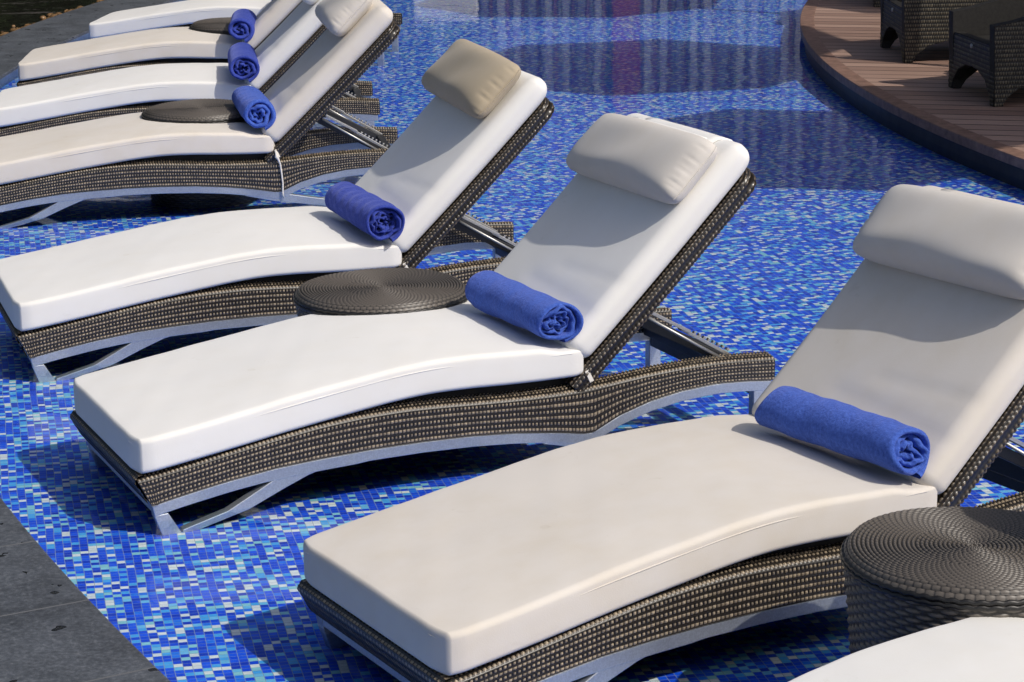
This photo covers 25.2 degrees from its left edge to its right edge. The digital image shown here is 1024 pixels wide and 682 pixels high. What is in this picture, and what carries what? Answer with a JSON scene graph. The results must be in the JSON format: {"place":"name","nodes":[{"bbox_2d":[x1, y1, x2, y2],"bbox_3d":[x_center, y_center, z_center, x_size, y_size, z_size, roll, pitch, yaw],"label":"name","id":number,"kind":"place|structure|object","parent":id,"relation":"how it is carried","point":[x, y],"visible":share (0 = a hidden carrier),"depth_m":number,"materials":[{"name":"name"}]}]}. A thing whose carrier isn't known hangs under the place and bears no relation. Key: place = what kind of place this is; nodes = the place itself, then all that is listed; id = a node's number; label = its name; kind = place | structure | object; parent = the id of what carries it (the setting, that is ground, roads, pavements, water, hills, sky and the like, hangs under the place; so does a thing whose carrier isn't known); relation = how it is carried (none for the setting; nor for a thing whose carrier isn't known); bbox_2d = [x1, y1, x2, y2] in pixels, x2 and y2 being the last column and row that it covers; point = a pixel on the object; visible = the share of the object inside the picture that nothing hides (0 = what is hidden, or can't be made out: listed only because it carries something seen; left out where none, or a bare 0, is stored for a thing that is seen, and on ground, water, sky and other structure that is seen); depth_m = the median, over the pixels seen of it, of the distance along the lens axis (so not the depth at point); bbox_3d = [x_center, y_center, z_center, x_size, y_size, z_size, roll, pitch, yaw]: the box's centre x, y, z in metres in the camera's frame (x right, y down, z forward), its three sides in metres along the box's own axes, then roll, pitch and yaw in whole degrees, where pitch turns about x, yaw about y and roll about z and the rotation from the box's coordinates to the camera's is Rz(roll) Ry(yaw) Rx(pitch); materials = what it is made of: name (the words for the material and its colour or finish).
{"place":"outdoors","nodes":[
{"label":"outdoors","id":0,"kind":"place"},
{"bbox_2d":[0,0,96,31],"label":"pond water","id":1,"kind":"structure","parent":0,"point":[18,13],"depth_m":17.70,"materials":[{"name":"black liquid"}]},
{"bbox_2d":[0,0,103,35],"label":"pebbles","id":2,"kind":"object","parent":1,"relation":"on","point":[43,17],"visible":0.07,"depth_m":16.95,"materials":[{"name":"gravel"}]},
{"bbox_2d":[0,0,1023,681],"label":"pool floor","id":3,"kind":"structure","parent":0,"point":[774,266],"depth_m":8.46,"materials":[{"name":"tile"}]},
{"bbox_2d":[0,0,185,88],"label":"pool wall","id":4,"kind":"structure","parent":3,"relation":"on","point":[8,78],"depth_m":14.04,"materials":[{"name":"blue tile"}]},
{"bbox_2d":[804,45,1023,189],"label":"deck base","id":5,"kind":"object","parent":3,"relation":"on","point":[1009,174],"visible":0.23,"depth_m":11.27,"materials":[{"name":"blue tile"}]},
{"bbox_2d":[800,0,1023,169],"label":"deck edge","id":6,"kind":"object","parent":5,"relation":"on","point":[826,59],"visible":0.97,"depth_m":11.71,"materials":[{"name":"brown wood"}]},
{"bbox_2d":[814,0,1023,150],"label":"wooden deck","id":7,"kind":"structure","parent":6,"relation":"on","point":[848,32],"depth_m":12.65,"materials":[{"name":"brown wood"}]},
{"bbox_2d":[873,0,879,6],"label":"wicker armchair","id":8,"kind":"object","parent":7,"relation":"on","point":[876,3],"visible":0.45,"depth_m":15.69,"materials":[{"name":"wicker"}]},
{"bbox_2d":[880,0,986,62],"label":"wicker armchair","id":9,"kind":"object","parent":7,"relation":"on","point":[915,27],"visible":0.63,"depth_m":13.05,"materials":[{"name":"wicker"}]},
{"bbox_2d":[948,0,1023,106],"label":"wicker armchair","id":10,"kind":"object","parent":7,"relation":"on","point":[986,39],"visible":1,"depth_m":11.78,"materials":[{"name":"brown wicker"}]},
{"label":"ground","id":11,"kind":"structure","parent":0,"visible":0},
{"bbox_2d":[0,0,176,681],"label":"pool coping","id":12,"kind":"object","parent":11,"relation":"on","point":[56,625],"visible":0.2,"depth_m":5.28,"materials":[{"name":"stone"}]},
{"label":"pool water","id":13,"kind":"structure","parent":0,"visible":0},
{"bbox_2d":[17,0,357,86],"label":"sun lounger","id":14,"kind":"object","parent":13,"relation":"in","point":[123,50],"visible":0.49,"depth_m":12.77,"materials":[{"name":"beige fabric"}]},
{"bbox_2d":[228,9,256,42],"bbox_3d":[-1.515,-1.778,12.919,0.150,0.138,0.554,-2,15,-4],"label":"rolled towel","id":15,"kind":"object","parent":14,"relation":"on","point":[241,24],"visible":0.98,"depth_m":12.68,"materials":[{"name":"blue fabric"}]},
{"bbox_2d":[0,0,379,149],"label":"sun lounger","id":16,"kind":"object","parent":13,"relation":"in","point":[282,48],"visible":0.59,"depth_m":11.30,"materials":[{"name":"white fabric"}]},
{"bbox_2d":[228,42,259,81],"bbox_3d":[-1.342,-1.391,11.454,0.152,0.139,0.544,-3,15,-7],"label":"rolled towel","id":17,"kind":"object","parent":16,"relation":"on","point":[243,63],"visible":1,"depth_m":11.22,"materials":[{"name":"blue fabric"}]},
{"bbox_2d":[141,99,257,208],"bbox_3d":[-1.386,-0.844,10.309,0.533,0.420,0.533,-1,15,1],"label":"side table","id":18,"kind":"object","parent":13,"relation":"in","point":[206,111],"visible":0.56,"depth_m":10.14,"materials":[{"name":"wicker"}]},
{"bbox_2d":[0,0,399,228],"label":"sun lounger","id":19,"kind":"object","parent":13,"relation":"in","point":[285,155],"visible":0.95,"depth_m":9.87,"materials":[{"name":"beige fabric"}]},
{"bbox_2d":[232,86,275,129],"bbox_3d":[-1.134,-1.026,10.076,0.151,0.138,0.520,-4,15,-12],"label":"rolled towel","id":20,"kind":"object","parent":19,"relation":"on","point":[254,106],"visible":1,"depth_m":9.86,"materials":[{"name":"blue fabric"}]},
{"bbox_2d":[189,17,267,47],"bbox_3d":[-1.596,-1.643,13.319,0.533,0.422,0.533,-13,19,-37],"label":"side table","id":21,"kind":"object","parent":13,"relation":"in","point":[216,25],"visible":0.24,"depth_m":13.13,"materials":[{"name":"wicker"}]},
{"bbox_2d":[89,0,401,65],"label":"sun lounger","id":22,"kind":"object","parent":13,"relation":"in","point":[187,13],"visible":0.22,"depth_m":14.45,"materials":[{"name":"white fabric"}]},
{"bbox_2d":[0,39,554,382],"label":"sun lounger","id":23,"kind":"object","parent":13,"relation":"in","point":[435,171],"visible":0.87,"depth_m":7.73,"materials":[{"name":"white fabric"}]},
{"bbox_2d":[325,181,404,241],"bbox_3d":[-0.506,-0.445,7.862,0.149,0.132,0.506,-7,16,-21],"label":"rolled towel","id":24,"kind":"object","parent":23,"relation":"on","point":[371,214],"visible":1,"depth_m":7.70,"materials":[{"name":"blue fabric"}]},
{"bbox_2d":[293,267,466,316],"bbox_3d":[-0.390,0.032,6.970,0.533,0.416,0.533,12,20,40],"label":"side table","id":25,"kind":"object","parent":13,"relation":"in","point":[382,291],"visible":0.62,"depth_m":6.84,"materials":[{"name":"wicker"}]},
{"bbox_2d":[70,113,774,535],"bbox_3d":[-0.249,-0.114,6.530,1.918,0.911,0.699,-8,16,-24],"label":"sun lounger","id":26,"kind":"object","parent":13,"relation":"in","point":[622,233],"visible":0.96,"depth_m":6.41,"materials":[{"name":"white fabric"}]},
{"bbox_2d":[465,270,583,341],"bbox_3d":[0.025,-0.098,6.536,0.141,0.126,0.484,-9,17,-27],"label":"rolled towel","id":27,"kind":"object","parent":26,"relation":"on","point":[517,304],"visible":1,"depth_m":6.42,"materials":[{"name":"blue fabric"}]},
{"bbox_2d":[297,184,1023,681],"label":"sun lounger","id":28,"kind":"object","parent":13,"relation":"in","point":[605,558],"visible":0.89,"depth_m":5.12,"materials":[{"name":"grey fabric"}]},
{"bbox_2d":[754,386,929,478],"bbox_3d":[0.768,0.208,5.340,0.138,0.126,0.491,-11,18,-34],"label":"rolled towel","id":29,"kind":"object","parent":28,"relation":"on","point":[852,431],"visible":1,"depth_m":5.26,"materials":[{"name":"blue fabric"}]},
{"bbox_2d":[789,617,1023,681],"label":"sun lounger","id":30,"kind":"object","parent":13,"relation":"in","point":[980,649],"visible":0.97,"depth_m":4.17,"materials":[{"name":"white fabric"}]},
{"bbox_2d":[840,506,1023,653],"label":"side table","id":31,"kind":"object","parent":13,"relation":"in","point":[908,572],"visible":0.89,"depth_m":4.53,"materials":[{"name":"wicker"}]}
]}

